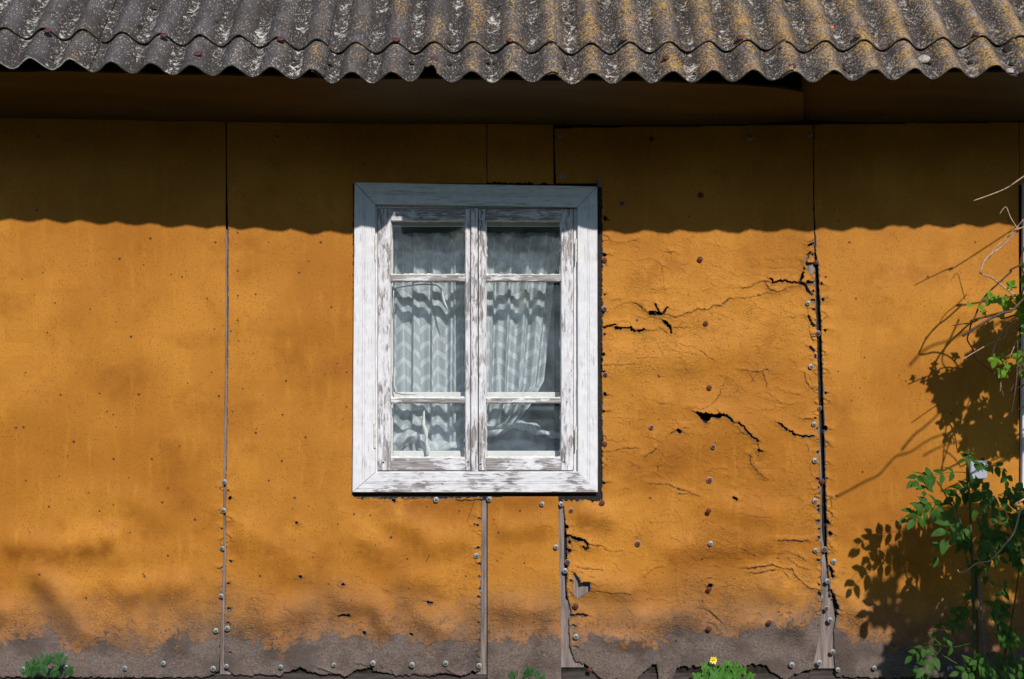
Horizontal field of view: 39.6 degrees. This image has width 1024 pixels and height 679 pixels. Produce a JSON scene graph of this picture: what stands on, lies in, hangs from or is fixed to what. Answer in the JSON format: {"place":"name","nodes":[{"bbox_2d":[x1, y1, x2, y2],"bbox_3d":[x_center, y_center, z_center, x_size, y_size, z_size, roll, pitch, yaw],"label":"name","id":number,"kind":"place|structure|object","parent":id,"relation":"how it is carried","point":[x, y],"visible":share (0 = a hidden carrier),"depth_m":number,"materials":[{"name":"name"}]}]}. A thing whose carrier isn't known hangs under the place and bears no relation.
{"place":"outdoors","nodes":[
{"label":"outdoors","id":0,"kind":"place"},
{"bbox_2d":[0,0,1023,678],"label":"house","id":1,"kind":"structure","parent":0,"point":[762,394],"depth_m":6.05,"materials":[{"name":"paint"}]},
{"bbox_2d":[393,367,415,394],"bbox_3d":[-0.462,0.178,6.098,0.098,0.121,0.006,0,0,0],"label":"tape strip","id":2,"kind":"object","parent":1,"relation":"attached to","point":[394,385],"visible":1,"depth_m":6.10,"materials":[{"name":"plastic"}]},
{"bbox_2d":[394,284,447,310],"bbox_3d":[-0.391,-0.181,6.102,0.236,0.117,0.006,0,0,0],"label":"tape strip","id":3,"kind":"object","parent":1,"relation":"attached to","point":[443,299],"visible":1,"depth_m":6.10,"materials":[{"name":"plastic"}]},
{"bbox_2d":[421,407,429,455],"bbox_3d":[-0.369,0.393,6.098,0.041,0.212,0.010,0,0,9],"label":"tape strip","id":4,"kind":"object","parent":1,"relation":"attached to","point":[427,447],"visible":1,"depth_m":6.09,"materials":[{"name":"plastic"}]},
{"bbox_2d":[393,232,464,450],"bbox_3d":[-0.351,0.027,6.268,0.389,0.991,0.075,0,0,0],"label":"lace curtain","id":5,"kind":"object","parent":1,"relation":"hanging from","point":[428,342],"visible":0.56,"depth_m":6.26,"materials":[{"name":"white fabric"}]},
{"bbox_2d":[393,428,464,450],"bbox_3d":[-0.354,0.454,6.228,0.330,0.134,0.055,0,0,0],"label":"lace hem","id":6,"kind":"object","parent":5,"relation":"attached to","point":[401,438],"visible":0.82,"depth_m":6.22,"materials":[{"name":"white fabric"}]},
{"bbox_2d":[352,182,597,493],"bbox_3d":[-0.157,-0.005,6.120,1.041,1.322,0.205,0,0,0],"label":"window","id":7,"kind":"structure","parent":1,"relation":"in","point":[573,469],"depth_m":6.03,"materials":[{"name":"white paint"}]},
{"bbox_2d":[487,232,559,427],"bbox_3d":[0.039,-0.037,6.267,0.369,0.864,0.078,0,0,0],"label":"lace curtain","id":8,"kind":"object","parent":1,"relation":"hanging from","point":[518,319],"visible":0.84,"depth_m":6.27,"materials":[{"name":"white fabric"}]},
{"bbox_2d":[487,430,559,450],"bbox_3d":[0.050,0.486,6.298,0.372,0.174,0.055,0,0,0],"label":"dark cloth","id":9,"kind":"object","parent":1,"relation":"on","point":[522,440],"visible":0.45,"depth_m":6.29,"materials":[{"name":"grey fabric"}]},
{"bbox_2d":[918,54,930,63],"bbox_3d":[1.568,-1.069,5.420,0.052,0.027,0.042,0,41,20],"label":"mortar crumb","id":10,"kind":"object","parent":1,"relation":"on","point":[924,59],"visible":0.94,"depth_m":5.41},
{"bbox_2d":[1002,43,1012,52],"bbox_3d":[1.922,-1.109,5.460,0.075,0.042,0.103,0,41,-15],"label":"debris nest","id":11,"kind":"object","parent":1,"relation":"on","point":[1007,47],"visible":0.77,"depth_m":5.45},
{"bbox_2d":[1006,68,1013,72],"bbox_3d":[1.872,-1.010,5.347,0.028,0.012,0.035,0,41,-7],"label":"mortar crumb","id":12,"kind":"object","parent":1,"relation":"on","point":[1009,70],"visible":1,"depth_m":5.34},
{"bbox_2d":[1020,183,1023,491],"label":"window","id":13,"kind":"structure","parent":1,"relation":"in","point":[1022,224],"depth_m":6.04,"materials":[{"name":"white paint"}]},
{"bbox_2d":[487,420,559,438],"bbox_3d":[0.050,0.397,6.238,0.351,0.084,0.055,0,0,0],"label":"lace hem","id":14,"kind":"object","parent":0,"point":[533,428],"visible":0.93,"depth_m":6.23,"materials":[{"name":"white fabric"}]},
{"bbox_3d":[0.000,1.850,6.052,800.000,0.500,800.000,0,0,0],"label":"ground","id":15,"kind":"structure","parent":0,"visible":0},
{"bbox_2d":[19,651,73,678],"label":"weed","id":16,"kind":"object","parent":15,"relation":"on","point":[47,661],"visible":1,"depth_m":5.92,"materials":[{"name":"green plant"}]},
{"bbox_2d":[508,666,544,678],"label":"weed","id":17,"kind":"object","parent":15,"relation":"on","point":[530,672],"visible":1,"depth_m":5.94,"materials":[{"name":"green plant"}]},
{"bbox_2d":[692,657,755,678],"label":"celandine","id":18,"kind":"object","parent":15,"relation":"on","point":[728,671],"visible":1,"depth_m":5.91,"materials":[{"name":"green plant"}]},
{"bbox_2d":[899,451,1023,678],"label":"ash sapling","id":19,"kind":"object","parent":15,"relation":"on","point":[996,537],"visible":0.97,"depth_m":5.65,"materials":[{"name":"green plant"}]},
{"bbox_2d":[977,567,985,654],"bbox_3d":[1.933,1.268,5.852,0.040,0.663,0.009,0,0,0],"label":"plant stake","id":20,"kind":"object","parent":15,"relation":"on","point":[982,625],"visible":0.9,"depth_m":5.85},
{"bbox_2d":[953,176,1023,572],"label":"grape vine","id":21,"kind":"object","parent":15,"relation":"on","point":[1007,305],"visible":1,"depth_m":5.64,"materials":[{"name":"plant"}]}
]}

